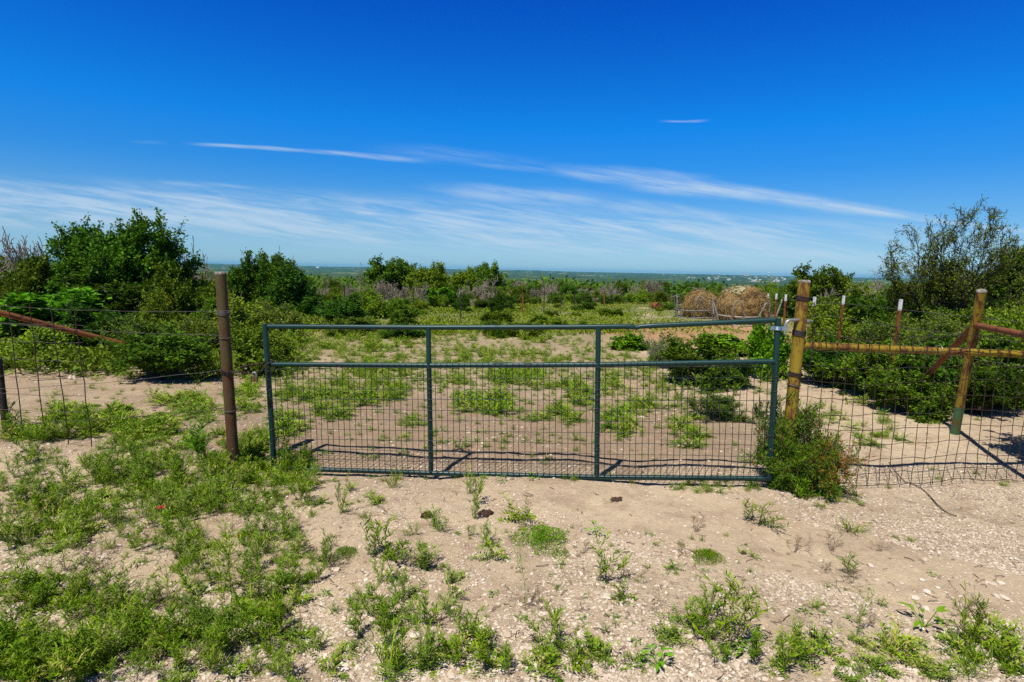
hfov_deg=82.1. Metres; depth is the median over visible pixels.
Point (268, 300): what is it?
thicket bush
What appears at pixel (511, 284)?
thicket bush
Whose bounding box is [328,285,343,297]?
thicket bush
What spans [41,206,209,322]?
mesquite tree
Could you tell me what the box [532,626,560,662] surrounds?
weed
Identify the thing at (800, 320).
gate post
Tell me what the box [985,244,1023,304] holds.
tree
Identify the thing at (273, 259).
shrub
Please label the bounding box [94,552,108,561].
rock
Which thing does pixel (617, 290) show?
dead shrub
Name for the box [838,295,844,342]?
steel post
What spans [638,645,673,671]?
broadleaf weed
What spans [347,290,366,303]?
thicket bush
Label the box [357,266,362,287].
dead tree
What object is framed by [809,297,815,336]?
steel post
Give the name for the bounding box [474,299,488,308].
thicket bush
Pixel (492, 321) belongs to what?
bush
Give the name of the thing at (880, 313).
thicket bush
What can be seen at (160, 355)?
shrub
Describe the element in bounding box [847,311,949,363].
shrub
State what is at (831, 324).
shrub
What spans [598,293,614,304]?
thicket bush
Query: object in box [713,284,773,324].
hay bale
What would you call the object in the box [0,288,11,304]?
thicket bush
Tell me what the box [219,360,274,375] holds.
chain
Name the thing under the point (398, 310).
shrub
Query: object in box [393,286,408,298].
dead shrub
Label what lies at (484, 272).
tree
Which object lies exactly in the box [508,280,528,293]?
dead shrub
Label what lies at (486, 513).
cow dung
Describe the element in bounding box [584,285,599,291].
thicket bush
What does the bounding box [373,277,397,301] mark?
dead shrub
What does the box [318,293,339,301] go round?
thicket bush
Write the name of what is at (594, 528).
broadleaf weed
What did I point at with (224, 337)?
gate post
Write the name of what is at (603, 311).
bush
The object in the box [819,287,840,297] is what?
dead shrub
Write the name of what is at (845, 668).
rock
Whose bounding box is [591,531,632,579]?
weed
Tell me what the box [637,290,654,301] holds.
thicket bush
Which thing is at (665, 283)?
thicket bush
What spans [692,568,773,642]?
stalk weed
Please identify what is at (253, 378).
padlock
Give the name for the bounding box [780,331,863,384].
shrub
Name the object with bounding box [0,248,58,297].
mesquite tree
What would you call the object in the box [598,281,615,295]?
dead shrub
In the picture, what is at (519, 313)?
meadow grass
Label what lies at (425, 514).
cow dung
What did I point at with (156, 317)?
shrub
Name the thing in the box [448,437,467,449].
broadleaf weed
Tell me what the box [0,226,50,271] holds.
dead tree
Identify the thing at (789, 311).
thicket bush
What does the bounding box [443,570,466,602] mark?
weed
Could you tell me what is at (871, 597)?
stalk weed
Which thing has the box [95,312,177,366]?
shrub
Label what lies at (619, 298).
thicket bush
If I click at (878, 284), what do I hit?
thicket bush
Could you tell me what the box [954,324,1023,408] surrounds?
shrub
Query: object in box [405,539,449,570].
weed
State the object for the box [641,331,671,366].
shrub
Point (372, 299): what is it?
shrub
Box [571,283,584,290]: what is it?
thicket bush
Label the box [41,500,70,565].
stalk weed
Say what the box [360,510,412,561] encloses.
weed
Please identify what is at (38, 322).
rusty pipe
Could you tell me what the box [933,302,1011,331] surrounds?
thicket bush
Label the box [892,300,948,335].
thicket bush
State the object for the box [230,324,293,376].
shrub
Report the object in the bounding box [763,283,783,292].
thicket bush
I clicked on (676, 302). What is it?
hay feeder
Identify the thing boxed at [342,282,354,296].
dead shrub
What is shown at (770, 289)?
thicket bush
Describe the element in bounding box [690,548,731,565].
mat weed
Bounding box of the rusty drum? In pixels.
[650,302,661,308]
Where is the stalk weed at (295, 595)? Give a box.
[292,579,302,634]
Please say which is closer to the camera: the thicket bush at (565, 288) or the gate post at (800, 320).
the gate post at (800, 320)
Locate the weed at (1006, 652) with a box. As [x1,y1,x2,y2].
[961,633,1023,679]
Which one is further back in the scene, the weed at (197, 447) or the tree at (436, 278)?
the tree at (436, 278)
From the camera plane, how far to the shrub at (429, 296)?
29.41 m
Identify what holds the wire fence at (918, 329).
attached to the steel post at (814, 299)
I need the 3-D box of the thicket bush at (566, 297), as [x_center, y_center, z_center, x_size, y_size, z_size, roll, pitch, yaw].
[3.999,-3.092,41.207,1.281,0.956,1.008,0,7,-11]
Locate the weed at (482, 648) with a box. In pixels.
[467,622,494,667]
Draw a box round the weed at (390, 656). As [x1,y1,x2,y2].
[364,615,423,677]
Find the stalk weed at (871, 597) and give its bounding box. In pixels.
[856,589,873,635]
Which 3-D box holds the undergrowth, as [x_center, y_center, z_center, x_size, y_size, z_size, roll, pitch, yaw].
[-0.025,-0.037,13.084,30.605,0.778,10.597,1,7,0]
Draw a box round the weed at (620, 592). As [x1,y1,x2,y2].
[610,575,638,604]
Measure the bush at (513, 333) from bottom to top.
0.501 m
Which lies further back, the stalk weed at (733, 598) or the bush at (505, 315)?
the bush at (505, 315)
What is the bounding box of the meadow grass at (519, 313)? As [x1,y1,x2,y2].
[208,295,806,335]
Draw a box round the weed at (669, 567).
[663,558,684,575]
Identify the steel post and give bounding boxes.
[773,293,777,325]
[783,294,786,324]
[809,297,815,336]
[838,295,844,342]
[892,299,902,361]
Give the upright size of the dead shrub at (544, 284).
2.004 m
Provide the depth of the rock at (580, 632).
2.86 m
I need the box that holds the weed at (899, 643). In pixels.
[858,613,923,672]
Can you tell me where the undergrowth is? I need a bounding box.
[0,312,1023,404]
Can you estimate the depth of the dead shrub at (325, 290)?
25.55 m
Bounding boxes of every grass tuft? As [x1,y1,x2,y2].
[250,530,290,555]
[379,466,405,487]
[806,594,825,610]
[830,513,870,534]
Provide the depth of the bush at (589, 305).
28.21 m
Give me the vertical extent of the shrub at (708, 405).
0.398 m
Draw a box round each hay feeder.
[674,295,716,318]
[710,298,782,326]
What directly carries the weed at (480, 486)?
on the ground at (640, 504)
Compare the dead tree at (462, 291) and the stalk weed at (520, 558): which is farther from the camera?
the dead tree at (462, 291)
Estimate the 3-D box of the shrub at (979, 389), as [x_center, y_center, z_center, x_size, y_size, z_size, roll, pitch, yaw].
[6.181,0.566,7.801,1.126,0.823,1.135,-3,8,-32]
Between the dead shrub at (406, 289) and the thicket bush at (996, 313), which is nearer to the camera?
the thicket bush at (996, 313)
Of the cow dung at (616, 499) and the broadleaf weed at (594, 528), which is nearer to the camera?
the broadleaf weed at (594, 528)
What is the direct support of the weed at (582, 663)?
on the ground at (640, 504)
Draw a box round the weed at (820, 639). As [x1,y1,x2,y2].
[793,615,846,653]
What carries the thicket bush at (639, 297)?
on the ground at (640, 504)
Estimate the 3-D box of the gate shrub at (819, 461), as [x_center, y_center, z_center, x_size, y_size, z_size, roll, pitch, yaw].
[2.389,0.797,4.807,0.992,0.981,0.574,3,7,17]
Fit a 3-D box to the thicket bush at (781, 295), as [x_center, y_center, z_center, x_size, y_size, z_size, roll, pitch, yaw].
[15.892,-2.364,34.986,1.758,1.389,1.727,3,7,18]
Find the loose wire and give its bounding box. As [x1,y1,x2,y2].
[888,462,956,515]
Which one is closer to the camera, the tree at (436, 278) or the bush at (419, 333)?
the bush at (419, 333)
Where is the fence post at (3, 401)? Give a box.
[0,357,8,429]
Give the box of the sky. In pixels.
[0,0,1023,278]
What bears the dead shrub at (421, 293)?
on the ground at (640, 504)
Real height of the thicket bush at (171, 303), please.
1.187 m
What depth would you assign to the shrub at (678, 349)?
9.27 m
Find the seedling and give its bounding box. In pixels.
[836,550,858,571]
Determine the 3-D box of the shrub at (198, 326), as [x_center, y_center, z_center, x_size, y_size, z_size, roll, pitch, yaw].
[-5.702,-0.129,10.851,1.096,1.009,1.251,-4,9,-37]
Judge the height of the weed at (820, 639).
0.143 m
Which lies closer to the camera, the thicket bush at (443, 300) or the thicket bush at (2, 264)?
the thicket bush at (2, 264)
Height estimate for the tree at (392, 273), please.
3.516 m
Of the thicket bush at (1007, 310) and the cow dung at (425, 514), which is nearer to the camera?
the cow dung at (425, 514)
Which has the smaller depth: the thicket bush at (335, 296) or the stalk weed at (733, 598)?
the stalk weed at (733, 598)
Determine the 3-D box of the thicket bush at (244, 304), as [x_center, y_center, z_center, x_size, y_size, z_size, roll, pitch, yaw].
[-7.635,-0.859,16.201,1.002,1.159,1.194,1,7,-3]
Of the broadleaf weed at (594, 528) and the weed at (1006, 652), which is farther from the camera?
the broadleaf weed at (594, 528)
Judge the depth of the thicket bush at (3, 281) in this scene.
17.71 m
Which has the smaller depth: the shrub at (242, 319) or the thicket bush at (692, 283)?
the shrub at (242, 319)
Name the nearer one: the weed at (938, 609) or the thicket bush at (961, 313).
the weed at (938, 609)
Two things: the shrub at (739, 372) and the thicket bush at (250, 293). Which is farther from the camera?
the thicket bush at (250, 293)
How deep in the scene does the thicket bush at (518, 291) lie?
35.62 m
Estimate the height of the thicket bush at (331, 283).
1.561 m
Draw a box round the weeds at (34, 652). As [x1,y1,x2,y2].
[0,310,1023,681]
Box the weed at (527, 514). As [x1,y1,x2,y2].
[497,492,542,530]
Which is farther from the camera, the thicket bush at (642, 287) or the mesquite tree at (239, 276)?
the thicket bush at (642, 287)
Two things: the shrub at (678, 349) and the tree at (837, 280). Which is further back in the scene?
the tree at (837, 280)
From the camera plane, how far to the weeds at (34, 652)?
3.65 m
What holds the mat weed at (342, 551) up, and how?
on the ground at (640, 504)
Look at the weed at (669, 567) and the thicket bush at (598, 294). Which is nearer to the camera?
the weed at (669, 567)
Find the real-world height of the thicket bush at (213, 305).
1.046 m
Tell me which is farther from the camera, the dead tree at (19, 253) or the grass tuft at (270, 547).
the dead tree at (19, 253)
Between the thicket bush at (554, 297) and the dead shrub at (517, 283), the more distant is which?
the dead shrub at (517, 283)
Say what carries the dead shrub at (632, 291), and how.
on the ground at (640, 504)
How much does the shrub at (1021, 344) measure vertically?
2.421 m
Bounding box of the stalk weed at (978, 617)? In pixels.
[954,580,992,651]
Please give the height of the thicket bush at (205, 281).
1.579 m
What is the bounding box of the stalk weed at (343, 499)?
[334,470,349,514]
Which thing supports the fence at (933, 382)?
attached to the gate post at (800, 320)
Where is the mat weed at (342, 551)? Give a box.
[330,545,358,561]
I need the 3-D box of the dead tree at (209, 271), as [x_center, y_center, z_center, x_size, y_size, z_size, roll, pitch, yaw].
[-12.807,-2.460,24.968,0.641,2.269,0.452,0,7,-6]
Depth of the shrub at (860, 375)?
8.51 m
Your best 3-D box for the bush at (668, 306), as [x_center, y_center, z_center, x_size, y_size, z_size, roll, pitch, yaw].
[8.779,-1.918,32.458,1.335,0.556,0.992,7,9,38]
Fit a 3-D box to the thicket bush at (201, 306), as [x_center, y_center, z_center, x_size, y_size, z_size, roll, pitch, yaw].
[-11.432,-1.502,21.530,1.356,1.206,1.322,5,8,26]
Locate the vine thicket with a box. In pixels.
[0,285,113,340]
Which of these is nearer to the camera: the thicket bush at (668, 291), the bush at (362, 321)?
the bush at (362, 321)
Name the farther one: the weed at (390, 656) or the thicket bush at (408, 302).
the thicket bush at (408, 302)
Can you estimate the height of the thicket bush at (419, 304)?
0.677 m
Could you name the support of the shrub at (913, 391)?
on the ground at (640, 504)
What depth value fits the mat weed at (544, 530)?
3.84 m
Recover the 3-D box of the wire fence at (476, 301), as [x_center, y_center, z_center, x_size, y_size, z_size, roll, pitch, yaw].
[0.599,-1.970,26.958,3.028,1.069,20.256,5,8,32]
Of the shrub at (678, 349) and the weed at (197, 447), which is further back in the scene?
the shrub at (678, 349)
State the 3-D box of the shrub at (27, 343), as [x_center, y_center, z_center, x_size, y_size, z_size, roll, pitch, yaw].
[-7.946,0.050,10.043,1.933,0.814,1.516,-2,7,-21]
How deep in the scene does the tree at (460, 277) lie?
47.19 m
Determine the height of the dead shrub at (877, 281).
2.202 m
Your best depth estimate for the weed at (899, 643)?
2.78 m
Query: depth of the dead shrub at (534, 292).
39.13 m
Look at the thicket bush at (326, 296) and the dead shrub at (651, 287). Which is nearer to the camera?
the thicket bush at (326, 296)
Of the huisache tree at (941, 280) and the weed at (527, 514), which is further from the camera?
the huisache tree at (941, 280)
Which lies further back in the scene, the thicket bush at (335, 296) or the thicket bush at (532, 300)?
the thicket bush at (532, 300)
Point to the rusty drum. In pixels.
(654, 305)
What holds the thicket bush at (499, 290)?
on the ground at (640, 504)
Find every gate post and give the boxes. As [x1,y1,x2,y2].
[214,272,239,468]
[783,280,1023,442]
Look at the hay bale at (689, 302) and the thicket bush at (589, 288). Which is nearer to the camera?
the hay bale at (689, 302)
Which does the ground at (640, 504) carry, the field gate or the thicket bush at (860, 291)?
the thicket bush at (860, 291)
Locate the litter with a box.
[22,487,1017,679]
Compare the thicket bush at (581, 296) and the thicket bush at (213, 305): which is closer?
the thicket bush at (213, 305)
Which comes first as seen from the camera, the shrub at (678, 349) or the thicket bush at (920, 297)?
the shrub at (678, 349)
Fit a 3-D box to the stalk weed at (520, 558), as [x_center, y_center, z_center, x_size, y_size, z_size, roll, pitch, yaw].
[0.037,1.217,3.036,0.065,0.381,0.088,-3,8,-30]
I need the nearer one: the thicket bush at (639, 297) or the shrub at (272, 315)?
the shrub at (272, 315)
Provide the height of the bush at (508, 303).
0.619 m
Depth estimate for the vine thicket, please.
12.61 m
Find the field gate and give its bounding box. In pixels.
[262,317,786,480]
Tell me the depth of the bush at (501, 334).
15.16 m
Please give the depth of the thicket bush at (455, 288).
35.50 m
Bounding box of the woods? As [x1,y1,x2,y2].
[196,271,874,296]
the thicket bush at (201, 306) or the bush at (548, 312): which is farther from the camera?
the bush at (548, 312)
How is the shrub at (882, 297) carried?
on the ground at (640, 504)
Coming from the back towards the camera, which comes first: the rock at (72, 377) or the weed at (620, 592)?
the rock at (72, 377)
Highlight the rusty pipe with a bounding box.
[0,310,123,345]
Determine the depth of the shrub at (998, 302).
17.99 m
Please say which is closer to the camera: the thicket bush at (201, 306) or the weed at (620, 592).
the weed at (620, 592)
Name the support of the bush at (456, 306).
on the ground at (640, 504)
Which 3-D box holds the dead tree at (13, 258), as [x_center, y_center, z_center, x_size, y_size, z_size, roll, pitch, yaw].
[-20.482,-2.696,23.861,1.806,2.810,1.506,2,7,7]
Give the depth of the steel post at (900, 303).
8.61 m
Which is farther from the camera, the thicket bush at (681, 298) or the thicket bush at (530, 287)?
the thicket bush at (530, 287)
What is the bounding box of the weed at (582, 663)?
[567,637,598,679]
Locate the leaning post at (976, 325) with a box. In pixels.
[921,289,1022,434]
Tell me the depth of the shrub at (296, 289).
18.66 m
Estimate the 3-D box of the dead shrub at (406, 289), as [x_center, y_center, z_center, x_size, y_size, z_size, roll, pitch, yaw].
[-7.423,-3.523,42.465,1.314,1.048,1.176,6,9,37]
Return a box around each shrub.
[0,321,107,368]
[47,297,143,366]
[51,264,175,322]
[91,321,214,379]
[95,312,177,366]
[134,284,173,329]
[140,258,208,321]
[174,308,237,357]
[208,291,301,346]
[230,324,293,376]
[234,299,307,339]
[252,259,326,322]
[253,248,313,279]
[316,285,329,294]
[316,291,380,324]
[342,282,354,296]
[357,285,392,317]
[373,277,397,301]
[375,282,398,299]
[385,296,422,324]
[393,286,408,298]
[403,287,410,295]
[410,285,430,302]
[414,286,457,307]
[486,291,508,312]
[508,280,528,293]
[530,288,542,297]
[539,279,558,294]
[543,282,557,299]
[578,286,598,301]
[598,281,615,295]
[607,287,622,294]
[627,283,640,295]
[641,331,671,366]
[644,277,663,294]
[655,331,739,393]
[683,388,757,423]
[702,352,759,388]
[739,383,875,502]
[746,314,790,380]
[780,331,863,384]
[786,295,864,357]
[807,284,889,332]
[809,339,916,394]
[818,286,919,322]
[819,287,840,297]
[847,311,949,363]
[859,287,885,299]
[860,363,956,423]
[862,278,884,291]
[891,305,969,355]
[899,327,976,395]
[923,357,1023,414]
[939,293,1014,311]
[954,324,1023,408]
[965,302,1023,343]
[1010,281,1023,361]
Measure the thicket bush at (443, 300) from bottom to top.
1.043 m
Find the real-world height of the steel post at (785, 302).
1.230 m
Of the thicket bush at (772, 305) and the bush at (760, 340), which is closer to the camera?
the bush at (760, 340)
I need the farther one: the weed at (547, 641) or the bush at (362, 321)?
the bush at (362, 321)
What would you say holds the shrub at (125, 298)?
on the ground at (640, 504)
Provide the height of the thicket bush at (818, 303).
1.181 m
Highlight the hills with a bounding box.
[0,260,965,287]
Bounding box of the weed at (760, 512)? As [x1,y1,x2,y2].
[742,496,791,528]
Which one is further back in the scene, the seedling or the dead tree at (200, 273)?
the dead tree at (200, 273)
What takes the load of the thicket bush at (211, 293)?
on the ground at (640, 504)
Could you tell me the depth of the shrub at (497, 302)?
21.39 m
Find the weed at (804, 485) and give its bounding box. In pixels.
[791,474,812,498]
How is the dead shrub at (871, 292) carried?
on the ground at (640, 504)
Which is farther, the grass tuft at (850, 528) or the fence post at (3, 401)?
the fence post at (3, 401)
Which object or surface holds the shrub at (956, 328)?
on the ground at (640, 504)
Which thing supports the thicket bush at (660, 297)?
on the ground at (640, 504)
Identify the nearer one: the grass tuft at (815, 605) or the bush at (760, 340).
the grass tuft at (815, 605)
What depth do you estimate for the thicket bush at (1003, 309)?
14.34 m
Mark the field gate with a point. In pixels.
(598, 364)
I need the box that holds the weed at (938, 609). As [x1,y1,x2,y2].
[898,600,956,627]
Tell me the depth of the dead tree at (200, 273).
23.93 m
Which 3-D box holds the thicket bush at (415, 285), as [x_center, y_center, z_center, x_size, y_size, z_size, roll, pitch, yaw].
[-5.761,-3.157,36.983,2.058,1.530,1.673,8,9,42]
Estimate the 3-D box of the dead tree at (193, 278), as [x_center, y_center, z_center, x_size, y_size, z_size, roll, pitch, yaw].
[-11.053,-2.190,19.962,0.657,2.817,0.933,0,7,-13]
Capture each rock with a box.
[68,375,77,379]
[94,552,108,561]
[577,628,583,636]
[830,664,856,677]
[985,580,996,585]
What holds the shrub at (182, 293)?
on the ground at (640, 504)
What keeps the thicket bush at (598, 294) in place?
on the ground at (640, 504)
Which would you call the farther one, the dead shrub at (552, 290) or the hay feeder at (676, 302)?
the dead shrub at (552, 290)
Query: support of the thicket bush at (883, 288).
on the ground at (640, 504)
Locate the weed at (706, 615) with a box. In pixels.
[692,602,714,630]
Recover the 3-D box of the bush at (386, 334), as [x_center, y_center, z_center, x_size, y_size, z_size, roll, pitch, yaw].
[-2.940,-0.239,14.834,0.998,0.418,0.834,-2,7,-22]
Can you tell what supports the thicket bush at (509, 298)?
on the ground at (640, 504)
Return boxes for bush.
[0,253,9,281]
[0,269,9,288]
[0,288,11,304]
[134,290,178,322]
[191,277,215,308]
[191,296,217,323]
[193,285,210,307]
[195,277,214,287]
[228,292,252,312]
[236,277,282,303]
[250,298,281,317]
[280,303,294,314]
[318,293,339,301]
[321,277,345,294]
[322,315,373,335]
[326,291,356,302]
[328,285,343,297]
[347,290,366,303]
[376,322,407,338]
[386,324,425,338]
[391,297,412,309]
[408,279,432,298]
[410,296,432,308]
[432,289,449,307]
[444,283,465,300]
[449,293,473,306]
[451,301,474,312]
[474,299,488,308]
[477,309,516,321]
[478,285,504,299]
[479,318,507,337]
[488,330,505,337]
[489,286,509,297]
[503,300,515,309]
[505,295,517,305]
[505,320,545,337]
[507,279,524,291]
[509,283,529,297]
[513,292,537,305]
[525,283,542,296]
[527,313,567,324]
[544,310,558,316]
[546,291,563,304]
[553,279,567,295]
[559,283,579,296]
[562,291,575,302]
[569,289,598,303]
[570,301,598,311]
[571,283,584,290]
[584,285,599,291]
[591,290,603,301]
[597,307,626,316]
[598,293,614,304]
[606,278,631,296]
[613,294,627,302]
[624,288,647,303]
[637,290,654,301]
[638,280,650,290]
[652,290,672,302]
[654,286,678,297]
[655,279,671,290]
[662,301,680,309]
[670,296,686,303]
[677,280,700,295]
[758,282,776,295]
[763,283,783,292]
[770,290,784,302]
[770,297,795,318]
[770,302,779,311]
[807,298,825,322]
[844,279,881,297]
[848,299,891,333]
[865,279,886,290]
[866,287,901,298]
[873,281,915,293]
[890,286,926,302]
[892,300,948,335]
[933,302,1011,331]
[982,304,1021,331]
[982,306,1022,318]
[997,306,1023,318]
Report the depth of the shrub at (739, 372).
8.95 m
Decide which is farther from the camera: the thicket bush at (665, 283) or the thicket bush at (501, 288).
the thicket bush at (665, 283)
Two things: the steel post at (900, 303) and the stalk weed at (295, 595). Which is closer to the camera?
the stalk weed at (295, 595)
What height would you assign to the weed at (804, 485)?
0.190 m
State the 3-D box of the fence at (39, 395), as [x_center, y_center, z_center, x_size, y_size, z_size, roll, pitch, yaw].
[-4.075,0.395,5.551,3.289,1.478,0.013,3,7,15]
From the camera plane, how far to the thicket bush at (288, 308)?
18.32 m
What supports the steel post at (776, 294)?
on the ground at (640, 504)
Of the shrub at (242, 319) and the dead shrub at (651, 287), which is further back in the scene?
the dead shrub at (651, 287)
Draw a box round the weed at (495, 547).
[473,534,510,561]
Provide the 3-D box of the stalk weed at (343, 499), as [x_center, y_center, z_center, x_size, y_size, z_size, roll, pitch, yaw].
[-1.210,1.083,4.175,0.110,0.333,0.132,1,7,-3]
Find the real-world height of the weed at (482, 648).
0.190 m
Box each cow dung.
[420,511,432,518]
[477,509,493,517]
[610,497,622,501]
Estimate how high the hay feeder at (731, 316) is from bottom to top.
1.009 m
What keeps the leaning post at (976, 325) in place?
on the ground at (640, 504)
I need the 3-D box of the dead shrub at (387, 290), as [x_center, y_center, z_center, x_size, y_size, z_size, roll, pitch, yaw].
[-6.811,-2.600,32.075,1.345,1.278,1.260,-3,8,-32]
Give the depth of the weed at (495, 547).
3.59 m
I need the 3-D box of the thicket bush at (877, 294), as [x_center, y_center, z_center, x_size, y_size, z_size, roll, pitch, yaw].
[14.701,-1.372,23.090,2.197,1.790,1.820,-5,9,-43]
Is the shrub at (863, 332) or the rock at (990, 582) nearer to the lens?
the rock at (990, 582)
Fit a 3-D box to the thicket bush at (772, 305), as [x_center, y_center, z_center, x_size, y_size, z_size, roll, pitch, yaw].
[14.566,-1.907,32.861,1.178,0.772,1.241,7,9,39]
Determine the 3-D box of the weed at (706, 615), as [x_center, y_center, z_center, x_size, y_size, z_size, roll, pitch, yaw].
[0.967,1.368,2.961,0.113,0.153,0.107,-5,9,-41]
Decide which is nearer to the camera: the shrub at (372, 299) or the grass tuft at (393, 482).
the grass tuft at (393, 482)
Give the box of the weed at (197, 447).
[175,418,215,459]
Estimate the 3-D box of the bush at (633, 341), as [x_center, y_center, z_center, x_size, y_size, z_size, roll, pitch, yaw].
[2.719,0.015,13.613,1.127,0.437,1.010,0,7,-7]
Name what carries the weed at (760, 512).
on the ground at (640, 504)
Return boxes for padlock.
[250,372,257,381]
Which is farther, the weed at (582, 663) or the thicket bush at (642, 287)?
the thicket bush at (642, 287)
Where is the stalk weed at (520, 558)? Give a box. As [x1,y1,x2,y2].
[513,545,526,602]
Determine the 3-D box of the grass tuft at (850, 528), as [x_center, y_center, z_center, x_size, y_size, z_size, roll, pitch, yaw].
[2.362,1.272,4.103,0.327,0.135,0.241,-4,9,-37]
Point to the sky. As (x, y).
(721, 137)
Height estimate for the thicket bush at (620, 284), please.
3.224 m
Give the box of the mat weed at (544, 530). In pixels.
[510,524,569,558]
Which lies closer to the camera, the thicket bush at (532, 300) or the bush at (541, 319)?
the bush at (541, 319)
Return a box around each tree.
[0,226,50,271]
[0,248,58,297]
[1,240,26,274]
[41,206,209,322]
[181,237,197,283]
[194,252,210,281]
[205,257,214,280]
[227,247,283,306]
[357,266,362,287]
[359,253,418,297]
[401,260,452,296]
[449,266,478,294]
[456,281,471,298]
[471,276,497,303]
[472,259,507,291]
[782,260,854,318]
[869,194,1023,322]
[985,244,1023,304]
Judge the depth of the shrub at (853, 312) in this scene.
16.79 m
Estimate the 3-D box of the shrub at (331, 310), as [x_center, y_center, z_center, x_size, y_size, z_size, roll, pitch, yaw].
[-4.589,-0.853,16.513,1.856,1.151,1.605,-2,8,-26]
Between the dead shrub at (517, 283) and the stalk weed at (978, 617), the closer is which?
the stalk weed at (978, 617)
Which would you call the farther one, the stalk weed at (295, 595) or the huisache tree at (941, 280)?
the huisache tree at (941, 280)
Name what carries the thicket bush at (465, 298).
on the ground at (640, 504)
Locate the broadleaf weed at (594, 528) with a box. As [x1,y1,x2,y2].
[586,520,605,535]
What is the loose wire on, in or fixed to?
on the ground at (640, 504)
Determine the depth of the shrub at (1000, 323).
11.52 m
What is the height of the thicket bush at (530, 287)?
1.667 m
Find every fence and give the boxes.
[0,303,221,446]
[344,289,604,312]
[770,297,1023,393]
[798,328,1023,486]
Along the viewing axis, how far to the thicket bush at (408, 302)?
25.27 m
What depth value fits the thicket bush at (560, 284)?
84.99 m
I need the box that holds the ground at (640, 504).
[0,288,1023,681]
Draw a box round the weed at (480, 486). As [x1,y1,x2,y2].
[461,463,487,506]
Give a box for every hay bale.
[679,288,718,316]
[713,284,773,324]
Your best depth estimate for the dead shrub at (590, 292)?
43.02 m
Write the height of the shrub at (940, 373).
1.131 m
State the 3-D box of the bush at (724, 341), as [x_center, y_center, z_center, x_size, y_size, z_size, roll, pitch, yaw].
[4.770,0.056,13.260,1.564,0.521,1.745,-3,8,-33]
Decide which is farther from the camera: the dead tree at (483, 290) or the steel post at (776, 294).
the dead tree at (483, 290)
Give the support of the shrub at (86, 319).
on the ground at (640, 504)

